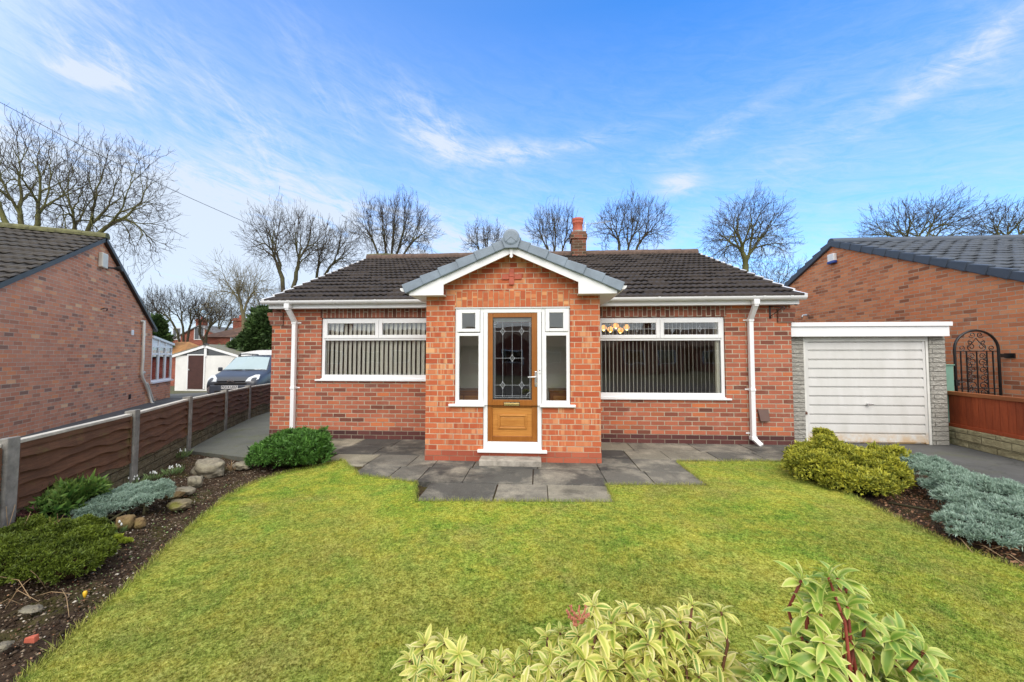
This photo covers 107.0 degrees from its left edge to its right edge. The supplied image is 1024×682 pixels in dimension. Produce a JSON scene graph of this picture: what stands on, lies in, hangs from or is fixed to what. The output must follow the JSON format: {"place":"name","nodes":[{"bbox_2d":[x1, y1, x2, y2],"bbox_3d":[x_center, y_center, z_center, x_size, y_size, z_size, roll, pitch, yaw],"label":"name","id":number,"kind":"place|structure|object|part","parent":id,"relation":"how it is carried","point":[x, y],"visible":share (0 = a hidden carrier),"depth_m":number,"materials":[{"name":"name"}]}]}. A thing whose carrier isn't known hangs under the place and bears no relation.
{"place":"outdoors","nodes":[
{"label":"outdoors","id":0,"kind":"place"},
{"bbox_2d":[21,392,207,437],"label":"neighbour driveway","id":1,"kind":"structure","parent":0,"point":[174,397],"depth_m":10.40,"materials":[{"name":"grey concrete"}]},
{"bbox_2d":[207,354,270,393],"bbox_3d":[-10.498,1.370,15.668,2.140,1.712,4.447,0,-2,-12],"label":"parked car","id":2,"kind":"object","parent":1,"relation":"on","point":[244,371],"visible":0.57,"depth_m":14.22,"materials":[{"name":"blue paint"}]},
{"bbox_2d":[0,102,315,256],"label":"overhead cable","id":3,"kind":"object","parent":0,"point":[131,170],"visible":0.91,"depth_m":14.09,"materials":[{"name":"black paint"}]},
{"bbox_2d":[170,386,206,459],"bbox_3d":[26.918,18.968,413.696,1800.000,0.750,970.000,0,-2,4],"label":"ground","id":4,"kind":"structure","parent":0,"point":[172,390],"depth_m":21.52,"materials":[{"name":"grey concrete"}]},
{"bbox_2d":[0,102,105,227],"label":"bare tree","id":5,"kind":"object","parent":4,"relation":"on","point":[17,208],"visible":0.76,"depth_m":26.47,"materials":[{"name":"brown plant"}]},
{"bbox_2d":[0,222,157,438],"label":"neighbour house","id":6,"kind":"structure","parent":4,"relation":"on","point":[70,351],"depth_m":8.17,"materials":[{"name":"brick"}]},
{"bbox_2d":[98,252,107,268],"bbox_3d":[-9.984,-1.967,9.257,0.089,0.363,0.265,1,-3,-26],"label":"alarm box","id":7,"kind":"object","parent":6,"relation":"attached to","point":[103,260],"visible":1,"depth_m":9.18,"materials":[{"name":"white plastic"}]},
{"bbox_2d":[108,266,122,271],"bbox_3d":[-10.081,-1.849,9.600,0.157,0.140,0.342,-2,-3,34],"label":"security light","id":8,"kind":"object","parent":6,"relation":"attached to","point":[118,268],"visible":0.81,"depth_m":9.63,"materials":[{"name":"black paint"}]},
{"bbox_2d":[140,320,153,402],"bbox_3d":[-11.170,0.699,11.622,0.204,2.625,0.886,1,-3,-20],"label":"soil pipe","id":9,"kind":"object","parent":6,"relation":"attached to","point":[142,371],"visible":0.94,"depth_m":11.34,"materials":[{"name":"white plastic"}]},
{"bbox_2d":[146,382,153,401],"bbox_3d":[-11.318,1.632,11.837,0.050,0.716,0.707,1,-3,-26],"label":"waste pipe","id":10,"kind":"object","parent":6,"relation":"attached to","point":[150,392],"visible":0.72,"depth_m":11.89,"materials":[{"name":"grey plastic"}]},
{"bbox_2d":[3,114,190,285],"bbox_3d":[-29.317,-6.053,27.215,9.220,19.080,9.026,-2,-3,39],"label":"bare tree","id":11,"kind":"object","parent":4,"relation":"on","point":[76,221],"visible":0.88,"depth_m":26.97,"materials":[{"name":"brown plant"}]},
{"bbox_2d":[0,383,270,527],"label":"garden fence","id":12,"kind":"object","parent":4,"relation":"on","point":[119,450],"visible":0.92,"depth_m":4.16,"materials":[{"name":"wood"}]},
{"bbox_2d":[141,283,170,317],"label":"bare tree","id":13,"kind":"object","parent":4,"relation":"on","point":[154,300],"visible":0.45,"depth_m":46.17,"materials":[{"name":"brown plant"}]},
{"bbox_2d":[150,336,174,400],"bbox_3d":[-13.332,0.942,12.194,3.300,2.222,1.914,1,-3,-26],"label":"conservatory","id":14,"kind":"object","parent":4,"relation":"on","point":[161,364],"visible":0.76,"depth_m":12.82,"materials":[{"name":"plastic"}]},
{"bbox_2d":[151,312,174,347],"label":"conifer","id":15,"kind":"object","parent":4,"relation":"on","point":[161,324],"visible":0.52,"depth_m":29.88,"materials":[{"name":"green plant"}]},
{"bbox_2d":[142,278,213,341],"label":"bare tree","id":16,"kind":"object","parent":4,"relation":"on","point":[180,305],"visible":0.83,"depth_m":35.93,"materials":[{"name":"brown plant"}]},
{"bbox_2d":[170,342,197,385],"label":"house","id":17,"kind":"structure","parent":4,"relation":"on","point":[180,346],"depth_m":30.14,"materials":[{"name":"orange brick"}]},
{"bbox_2d":[173,317,231,345],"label":"distant house","id":18,"kind":"structure","parent":4,"relation":"on","point":[194,338],"depth_m":50.23,"materials":[{"name":"brick"}]},
{"bbox_2d":[173,328,180,339],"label":"window","id":19,"kind":"structure","parent":18,"relation":"in","point":[179,329],"depth_m":50.47,"materials":[{"name":"white plastic"}]},
{"bbox_2d":[194,327,204,339],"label":"window","id":20,"kind":"structure","parent":18,"relation":"in","point":[196,336],"depth_m":50.08,"materials":[{"name":"white plastic"}]},
{"bbox_2d":[172,343,246,390],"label":"shed","id":21,"kind":"structure","parent":4,"relation":"on","point":[196,368],"depth_m":22.68,"materials":[{"name":"paint"}]},
{"bbox_2d":[187,355,203,388],"bbox_3d":[-18.934,1.864,22.683,1.058,2.009,0.078,0,-2,7],"label":"door","id":22,"kind":"structure","parent":21,"relation":"in","point":[195,362],"depth_m":22.68,"materials":[{"name":"wood"}]},
{"bbox_2d":[181,288,237,344],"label":"bare tree","id":23,"kind":"object","parent":4,"relation":"on","point":[214,320],"visible":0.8,"depth_m":37.02,"materials":[{"name":"brown plant"}]},
{"bbox_2d":[191,289,250,330],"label":"bare tree","id":24,"kind":"object","parent":4,"relation":"on","point":[229,324],"visible":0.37,"depth_m":51.96,"materials":[{"name":"brown plant"}]},
{"bbox_2d":[202,315,241,344],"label":"distant house","id":25,"kind":"structure","parent":4,"relation":"on","point":[221,337],"depth_m":38.23,"materials":[{"name":"brick"}]},
{"bbox_2d":[187,244,282,330],"bbox_3d":[-18.141,-1.553,25.126,5.718,9.671,5.022,0,-2,4],"label":"bare tree","id":26,"kind":"object","parent":4,"relation":"on","point":[239,289],"visible":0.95,"depth_m":24.99,"materials":[{"name":"brown plant"}]},
{"bbox_2d":[226,304,272,351],"bbox_3d":[-15.921,-0.772,24.052,4.237,3.629,2.076,0,-2,4],"label":"evergreen shrub","id":27,"kind":"object","parent":4,"relation":"on","point":[255,334],"visible":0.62,"depth_m":23.40,"materials":[{"name":"green plant"}]},
{"bbox_2d":[241,350,271,355],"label":"garage","id":28,"kind":"structure","parent":4,"relation":"on","point":[264,352],"depth_m":18.71,"materials":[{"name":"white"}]},
{"bbox_2d":[230,276,290,318],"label":"bare tree","id":29,"kind":"object","parent":4,"relation":"on","point":[257,299],"visible":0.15,"depth_m":43.22,"materials":[{"name":"brown plant"}]},
{"bbox_2d":[232,186,335,291],"bbox_3d":[-19.871,-4.621,33.358,8.323,16.781,7.640,0,-2,4],"label":"bare tree","id":30,"kind":"object","parent":4,"relation":"on","point":[278,262],"visible":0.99,"depth_m":33.06,"materials":[{"name":"brown plant"}]},
{"bbox_2d":[302,212,365,277],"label":"bare tree","id":31,"kind":"object","parent":4,"relation":"on","point":[337,252],"visible":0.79,"depth_m":36.06,"materials":[{"name":"brown plant"}]},
{"bbox_2d":[339,184,444,253],"bbox_3d":[-11.332,-5.600,36.085,9.935,18.972,8.197,0,-2,4],"label":"bare tree","id":32,"kind":"object","parent":4,"relation":"on","point":[384,232],"visible":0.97,"depth_m":35.77,"materials":[{"name":"brown plant"}]},
{"bbox_2d":[462,215,507,252],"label":"bare tree","id":33,"kind":"object","parent":4,"relation":"on","point":[484,239],"visible":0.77,"depth_m":41.96,"materials":[{"name":"brown plant"}]},
{"bbox_2d":[260,217,807,464],"bbox_3d":[0.363,-0.716,9.751,9.148,5.334,9.393,0,-2,4],"label":"bungalow","id":34,"kind":"object","parent":4,"relation":"on","point":[507,316],"visible":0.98,"depth_m":6.36,"materials":[{"name":"brick"}]},
{"bbox_2d":[315,318,425,380],"bbox_3d":[-2.381,0.151,6.743,2.247,1.118,0.140,0,-2,4],"label":"window","id":35,"kind":"structure","parent":34,"relation":"in","point":[378,336],"depth_m":6.75,"materials":[{"name":"white plastic"}]},
{"bbox_2d":[327,323,424,374],"bbox_3d":[-2.353,0.137,6.842,2.094,1.024,0.056,0,-2,4],"label":"vertical blind","id":36,"kind":"object","parent":34,"relation":"attached to","point":[381,351],"visible":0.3,"depth_m":6.84,"materials":[{"name":"fabric"}]},
{"bbox_2d":[459,388,477,399],"bbox_3d":[-0.719,1.212,5.934,0.664,0.908,0.440,0,-2,4],"label":"porch cabinet","id":37,"kind":"object","parent":34,"relation":"on","point":[468,393],"visible":0.16,"depth_m":5.74,"materials":[{"name":"brown wood"}]},
{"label":"doors","id":38,"kind":"part","parent":37,"relation":"part of","materials":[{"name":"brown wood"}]},
{"bbox_2d":[488,313,536,441],"bbox_3d":[0.006,0.498,5.286,0.693,1.798,0.105,0,-2,4],"label":"front door","id":39,"kind":"structure","parent":34,"relation":"in","point":[515,421],"depth_m":5.28,"materials":[{"name":"brown wood"}]},
{"bbox_2d":[548,388,566,400],"bbox_3d":[0.848,1.204,5.833,0.566,0.915,0.440,0,-2,4],"label":"porch cabinet","id":40,"kind":"object","parent":34,"relation":"on","point":[557,394],"visible":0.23,"depth_m":5.66,"materials":[{"name":"brown wood"}]},
{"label":"doors","id":41,"kind":"part","parent":40,"relation":"part of","materials":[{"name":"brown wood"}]},
{"bbox_2d":[602,323,629,333],"bbox_3d":[2.144,-0.340,7.901,0.596,0.369,0.190,0,-2,4],"label":"ceiling lamp","id":42,"kind":"object","parent":34,"relation":"attached to","point":[616,326],"visible":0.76,"depth_m":7.86,"materials":[{"name":"gold metal"}]},
{"bbox_2d":[601,323,719,392],"bbox_3d":[2.507,0.274,6.520,2.096,1.304,0.070,0,-2,4],"label":"vertical blind","id":43,"kind":"object","parent":34,"relation":"attached to","point":[717,380],"visible":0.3,"depth_m":6.52,"materials":[{"name":"fabric"}]},
{"bbox_2d":[600,317,731,399],"bbox_3d":[2.506,0.293,6.419,2.269,1.388,0.140,0,-2,4],"label":"window","id":44,"kind":"structure","parent":34,"relation":"in","point":[659,322],"depth_m":6.40,"materials":[{"name":"white plastic"}]},
{"bbox_2d":[757,409,769,421],"bbox_3d":[4.129,1.219,6.215,0.168,0.190,0.066,0,-2,4],"label":"vent cover","id":45,"kind":"object","parent":34,"relation":"attached to","point":[763,414],"visible":1,"depth_m":6.21,"materials":[{"name":"brown plastic"}]},
{"bbox_2d":[769,306,784,318],"bbox_3d":[4.295,-0.484,6.142,0.025,0.214,0.336,0,-2,-1],"label":"hanging basket bracket","id":46,"kind":"object","parent":34,"relation":"attached to","point":[770,315],"visible":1,"depth_m":6.25,"materials":[{"name":"black metal"}]},
{"bbox_2d":[523,196,589,250],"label":"bare tree","id":47,"kind":"object","parent":4,"relation":"on","point":[555,232],"visible":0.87,"depth_m":38.18,"materials":[{"name":"brown plant"}]},
{"bbox_2d":[587,180,677,249],"bbox_3d":[12.373,-5.969,38.183,9.432,19.876,8.163,0,-2,4],"label":"bare tree","id":48,"kind":"object","parent":4,"relation":"on","point":[632,220],"visible":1,"depth_m":37.79,"materials":[{"name":"brown plant"}]},
{"bbox_2d":[695,180,805,279],"bbox_3d":[21.150,-5.265,34.268,9.065,18.158,7.842,1,-3,-28],"label":"bare tree","id":49,"kind":"object","parent":4,"relation":"on","point":[744,257],"visible":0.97,"depth_m":33.80,"materials":[{"name":"brown plant"}]},
{"bbox_2d":[749,257,807,283],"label":"bare tree","id":50,"kind":"object","parent":4,"relation":"on","point":[784,279],"visible":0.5,"depth_m":39.98,"materials":[{"name":"brown plant"}]},
{"bbox_2d":[791,322,952,444],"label":"garage","id":51,"kind":"structure","parent":4,"relation":"on","point":[869,382],"depth_m":6.32,"materials":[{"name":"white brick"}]},
{"bbox_2d":[805,342,928,443],"bbox_3d":[5.914,0.863,6.326,1.987,1.797,0.127,0,-2,4],"label":"garage door","id":52,"kind":"structure","parent":51,"relation":"in","point":[863,392],"depth_m":6.33,"materials":[{"name":"paint"}]},
{"bbox_2d":[784,234,1023,397],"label":"neighbour house","id":53,"kind":"structure","parent":4,"relation":"on","point":[966,283],"depth_m":7.99,"materials":[{"name":"brick"}]},
{"bbox_2d":[827,253,836,264],"bbox_3d":[8.600,-2.210,10.183,0.103,0.268,0.232,0,-2,4],"label":"alarm box","id":54,"kind":"object","parent":53,"relation":"attached to","point":[832,258],"visible":1,"depth_m":10.13,"materials":[{"name":"white plastic"}]},
{"bbox_2d":[953,329,1015,395],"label":"garden gate","id":55,"kind":"structure","parent":53,"relation":"attached to","point":[957,382],"depth_m":6.41,"materials":[{"name":"black metal"}]},
{"bbox_2d":[840,182,1022,237],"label":"bare tree","id":56,"kind":"object","parent":4,"relation":"on","point":[908,231],"visible":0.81,"depth_m":35.24,"materials":[{"name":"brown plant"}]},
{"bbox_2d":[950,194,1023,234],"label":"bare tree","id":57,"kind":"object","parent":4,"relation":"on","point":[1015,225],"visible":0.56,"depth_m":36.58,"materials":[{"name":"brown plant"}]},
{"bbox_2d":[188,412,269,460],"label":"side path","id":58,"kind":"structure","parent":0,"point":[233,442],"depth_m":6.54,"materials":[{"name":"concrete"}]},
{"bbox_2d":[299,455,630,500],"bbox_3d":[0.387,1.674,5.111,8.700,0.001,2.740,0,-2,4],"label":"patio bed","id":59,"kind":"object","parent":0,"point":[356,468],"visible":0.07,"depth_m":4.96,"materials":[{"name":"soil"}]},
{"bbox_2d":[0,455,1023,681],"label":"soil","id":60,"kind":"structure","parent":0,"point":[17,668],"depth_m":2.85,"materials":[{"name":"brown soil"}]},
{"bbox_2d":[0,640,14,652],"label":"stone slab","id":61,"kind":"object","parent":60,"relation":"on","point":[5,645],"depth_m":1.88,"materials":[{"name":"grey stone"}]},
{"bbox_2d":[6,504,30,526],"bbox_3d":[-3.709,1.355,2.760,0.385,0.382,0.119,-1,-2,18],"label":"dead plant","id":62,"kind":"object","parent":60,"relation":"on","point":[11,516],"visible":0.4,"depth_m":2.75,"materials":[{"name":"brown plant"}]},
{"bbox_2d":[13,503,47,522],"bbox_3d":[-3.998,1.346,3.037,0.506,0.202,0.258,-1,-2,14],"label":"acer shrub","id":63,"kind":"object","parent":60,"relation":"on","point":[22,513],"visible":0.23,"depth_m":3.00,"materials":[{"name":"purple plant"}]},
{"bbox_2d":[18,604,43,613],"bbox_3d":[-2.750,1.536,2.165,0.112,0.030,0.084,0,-2,6],"label":"stone slab","id":64,"kind":"object","parent":60,"relation":"on","point":[29,609],"depth_m":2.15,"materials":[{"name":"grey stone"}]},
{"bbox_2d":[24,634,39,642],"bbox_3d":[-2.444,1.515,1.932,0.055,0.032,0.033,0,-2,4],"label":"brick fragment","id":65,"kind":"object","parent":60,"relation":"on","point":[33,638],"visible":1,"depth_m":1.92,"materials":[{"name":"brick"}]},
{"bbox_2d":[1,571,71,614],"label":"dead plant","id":66,"kind":"object","parent":60,"relation":"on","point":[27,594],"visible":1,"depth_m":2.19,"materials":[{"name":"brown plant"}]},
{"bbox_2d":[0,513,120,585],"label":"dwarf cypress","id":67,"kind":"object","parent":60,"relation":"on","point":[43,548],"visible":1,"depth_m":2.51,"materials":[{"name":"green plant"}]},
{"bbox_2d":[17,468,112,520],"bbox_3d":[-3.966,1.344,3.256,0.675,0.420,0.640,0,-2,4],"label":"thuja shrub","id":68,"kind":"object","parent":60,"relation":"on","point":[61,497],"visible":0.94,"depth_m":3.23,"materials":[{"name":"green plant"}]},
{"bbox_2d":[77,591,87,599],"bbox_3d":[-2.603,1.544,2.287,0.050,0.062,0.040,0,-2,4],"label":"crocus","id":69,"kind":"object","parent":60,"relation":"on","point":[85,594],"visible":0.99,"depth_m":2.29,"materials":[{"name":"yellow plant"}]},
{"bbox_2d":[111,520,127,532],"bbox_3d":[-3.276,1.552,3.167,0.158,0.118,0.187,1,-3,-31],"label":"snowdrop clump","id":70,"kind":"object","parent":60,"relation":"on","point":[122,529],"visible":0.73,"depth_m":3.16,"materials":[{"name":"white plant"}]},
{"bbox_2d":[69,478,176,521],"bbox_3d":[-3.575,1.469,3.513,0.572,0.275,0.718,-2,-3,39],"label":"blue juniper","id":71,"kind":"object","parent":60,"relation":"on","point":[126,497],"visible":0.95,"depth_m":3.44,"materials":[{"name":"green plant"}]},
{"bbox_2d":[113,533,133,543],"bbox_3d":[-3.108,1.561,3.003,0.287,0.062,0.098,-1,-3,20],"label":"moss patch","id":72,"kind":"object","parent":60,"relation":"on","point":[119,538],"visible":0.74,"depth_m":2.98,"materials":[{"name":"green plant"}]},
{"bbox_2d":[115,514,135,531],"bbox_3d":[-3.288,1.563,3.220,0.133,0.160,0.130,1,-2,-13],"label":"garden rock","id":73,"kind":"object","parent":60,"relation":"on","point":[126,520],"visible":0.75,"depth_m":3.19,"materials":[{"name":"brown stone"}]},
{"bbox_2d":[125,475,148,483],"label":"snowdrop clump","id":74,"kind":"object","parent":60,"relation":"on","point":[134,480],"visible":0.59,"depth_m":4.36,"materials":[{"name":"white plant"}]},
{"bbox_2d":[134,517,145,529],"bbox_3d":[-3.196,1.571,3.259,0.084,0.104,0.091,-1,-2,14],"label":"garden rock","id":75,"kind":"object","parent":60,"relation":"on","point":[139,522],"visible":0.99,"depth_m":3.24,"materials":[{"name":"brown stone"}]},
{"bbox_2d":[58,484,226,602],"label":"weeds","id":76,"kind":"object","parent":60,"relation":"on","point":[149,540],"visible":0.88,"depth_m":3.03,"materials":[{"name":"plant"}]},
{"bbox_2d":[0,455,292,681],"bbox_3d":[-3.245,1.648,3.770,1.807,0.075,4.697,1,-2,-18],"label":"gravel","id":77,"kind":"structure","parent":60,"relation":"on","point":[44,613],"depth_m":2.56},
{"bbox_2d":[142,471,163,480],"bbox_3d":[-4.338,1.615,4.563,0.216,0.108,0.205,-1,-3,20],"label":"snowdrop clump","id":78,"kind":"object","parent":60,"relation":"on","point":[154,476],"visible":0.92,"depth_m":4.56,"materials":[{"name":"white plant"}]},
{"bbox_2d":[161,464,184,475],"bbox_3d":[-4.277,1.619,4.778,0.254,0.117,0.261,2,-3,-40],"label":"snowdrop clump","id":79,"kind":"object","parent":60,"relation":"on","point":[166,472],"visible":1,"depth_m":4.75,"materials":[{"name":"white plant"}]},
{"bbox_2d":[161,491,184,499],"bbox_3d":[-3.511,1.601,3.906,0.170,0.085,0.163,0,-2,-3],"label":"garden rock","id":80,"kind":"object","parent":60,"relation":"on","point":[178,494],"visible":0.6,"depth_m":3.89,"materials":[{"name":"brown stone"}]},
{"bbox_2d":[166,498,192,510],"bbox_3d":[-3.218,1.587,3.664,0.214,0.104,0.178,-1,-2,19],"label":"garden rock","id":81,"kind":"object","parent":60,"relation":"on","point":[177,504],"visible":0.99,"depth_m":3.62,"materials":[{"name":"stone"}]},
{"bbox_2d":[176,447,192,458],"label":"snowdrop clump","id":82,"kind":"object","parent":60,"relation":"on","point":[184,454],"visible":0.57,"depth_m":5.56,"materials":[{"name":"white plant"}]},
{"bbox_2d":[175,486,195,494],"bbox_3d":[-3.486,1.605,4.056,0.187,0.077,0.133,-1,-2,19],"label":"garden rock","id":83,"kind":"object","parent":60,"relation":"on","point":[188,490],"visible":0.84,"depth_m":4.03,"materials":[{"name":"grey stone"}]},
{"bbox_2d":[187,475,202,488],"bbox_3d":[-3.598,1.607,4.301,0.132,0.148,0.127,1,-3,-22],"label":"garden rock","id":84,"kind":"object","parent":60,"relation":"on","point":[196,481],"visible":0.93,"depth_m":4.28,"materials":[{"name":"grey stone"}]},
{"bbox_2d":[190,457,225,478],"bbox_3d":[-3.798,1.604,4.745,0.462,0.247,0.282,-1,-3,25],"label":"garden rock","id":85,"kind":"object","parent":60,"relation":"on","point":[209,468],"visible":0.97,"depth_m":4.65,"materials":[{"name":"grey stone"}]},
{"bbox_2d":[226,460,240,470],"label":"dry grass tuft","id":86,"kind":"object","parent":60,"relation":"on","point":[229,468],"visible":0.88,"depth_m":4.90,"materials":[{"name":"brown plant"}]},
{"bbox_2d":[232,461,251,469],"bbox_3d":[-3.533,1.637,4.969,0.254,0.100,0.190,-1,-3,19],"label":"garden rock","id":87,"kind":"object","parent":60,"relation":"on","point":[241,465],"visible":0.82,"depth_m":4.90,"materials":[{"name":"grey stone"}]},
{"bbox_2d":[244,425,336,468],"bbox_3d":[-3.019,1.428,5.201,1.280,0.496,1.061,-1,-3,31],"label":"juniper bush","id":88,"kind":"object","parent":60,"relation":"on","point":[288,447],"visible":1,"depth_m":4.91,"materials":[{"name":"green plant"}]},
{"bbox_2d":[781,426,918,499],"bbox_3d":[4.058,1.369,4.610,1.789,0.556,1.223,2,-3,-36],"label":"golden conifer","id":89,"kind":"object","parent":60,"relation":"on","point":[822,457],"visible":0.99,"depth_m":4.23,"materials":[{"name":"yellow plant"}]},
{"bbox_2d":[867,474,1023,565],"bbox_3d":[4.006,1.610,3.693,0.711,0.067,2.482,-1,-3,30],"label":"leaf litter","id":90,"kind":"object","parent":60,"relation":"on","point":[928,525],"visible":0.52,"depth_m":3.49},
{"bbox_2d":[888,452,1023,550],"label":"blue juniper","id":91,"kind":"object","parent":60,"relation":"on","point":[991,509],"visible":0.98,"depth_m":3.20,"materials":[{"name":"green plant"}]},
{"bbox_2d":[942,527,1023,564],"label":"dead plant","id":92,"kind":"object","parent":60,"relation":"on","point":[991,549],"visible":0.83,"depth_m":2.75,"materials":[{"name":"brown plant"}]},
{"bbox_2d":[0,0,1023,334],"label":"sky","id":93,"kind":"structure","parent":0,"point":[496,109],"materials":[{"name":"blue"}]},
{"bbox_2d":[23,460,1023,681],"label":"lawn","id":94,"kind":"structure","parent":0,"point":[307,667],"depth_m":2.47,"materials":[{"name":"green plant"}]},
{"bbox_2d":[391,604,605,681],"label":"pieris shrub","id":95,"kind":"object","parent":94,"relation":"on","point":[454,653],"visible":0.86,"depth_m":1.06,"materials":[{"name":"green plant"}]},
{"bbox_2d":[558,590,772,681],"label":"pieris shrub","id":96,"kind":"object","parent":94,"relation":"on","point":[643,651],"visible":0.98,"depth_m":0.99,"materials":[{"name":"green plant"}]},
{"bbox_2d":[740,559,963,681],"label":"pieris shrub","id":97,"kind":"object","parent":94,"relation":"on","point":[820,657],"visible":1,"depth_m":0.86,"materials":[{"name":"green plant"}]},
{"bbox_2d":[317,438,789,501],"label":"patio","id":98,"kind":"structure","parent":0,"point":[404,459],"depth_m":4.86,"materials":[{"name":"grey stone"}]},
{"bbox_2d":[479,456,540,466],"bbox_3d":[-0.021,1.619,5.097,0.827,0.085,0.234,0,-2,4],"label":"doorstep","id":99,"kind":"object","parent":98,"relation":"on","point":[517,461],"visible":1,"depth_m":5.00,"materials":[{"name":"stone"}]},
{"bbox_2d":[847,443,1023,485],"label":"driveway","id":100,"kind":"structure","parent":0,"point":[990,464],"depth_m":5.34,"materials":[{"name":"grey concrete"}]},
{"bbox_2d":[946,364,954,422],"bbox_3d":[7.291,1.080,6.429,0.316,1.371,0.165,0,-2,4],"label":"gate post panel","id":101,"kind":"object","parent":100,"relation":"on","point":[950,377],"visible":0.16,"depth_m":6.37,"materials":[{"name":"green paint"}]},
{"bbox_2d":[947,391,1023,460],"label":"garden fence","id":102,"kind":"object","parent":100,"relation":"on","point":[991,424],"visible":0.84,"depth_m":5.72,"materials":[{"name":"stained wood"}]}
]}

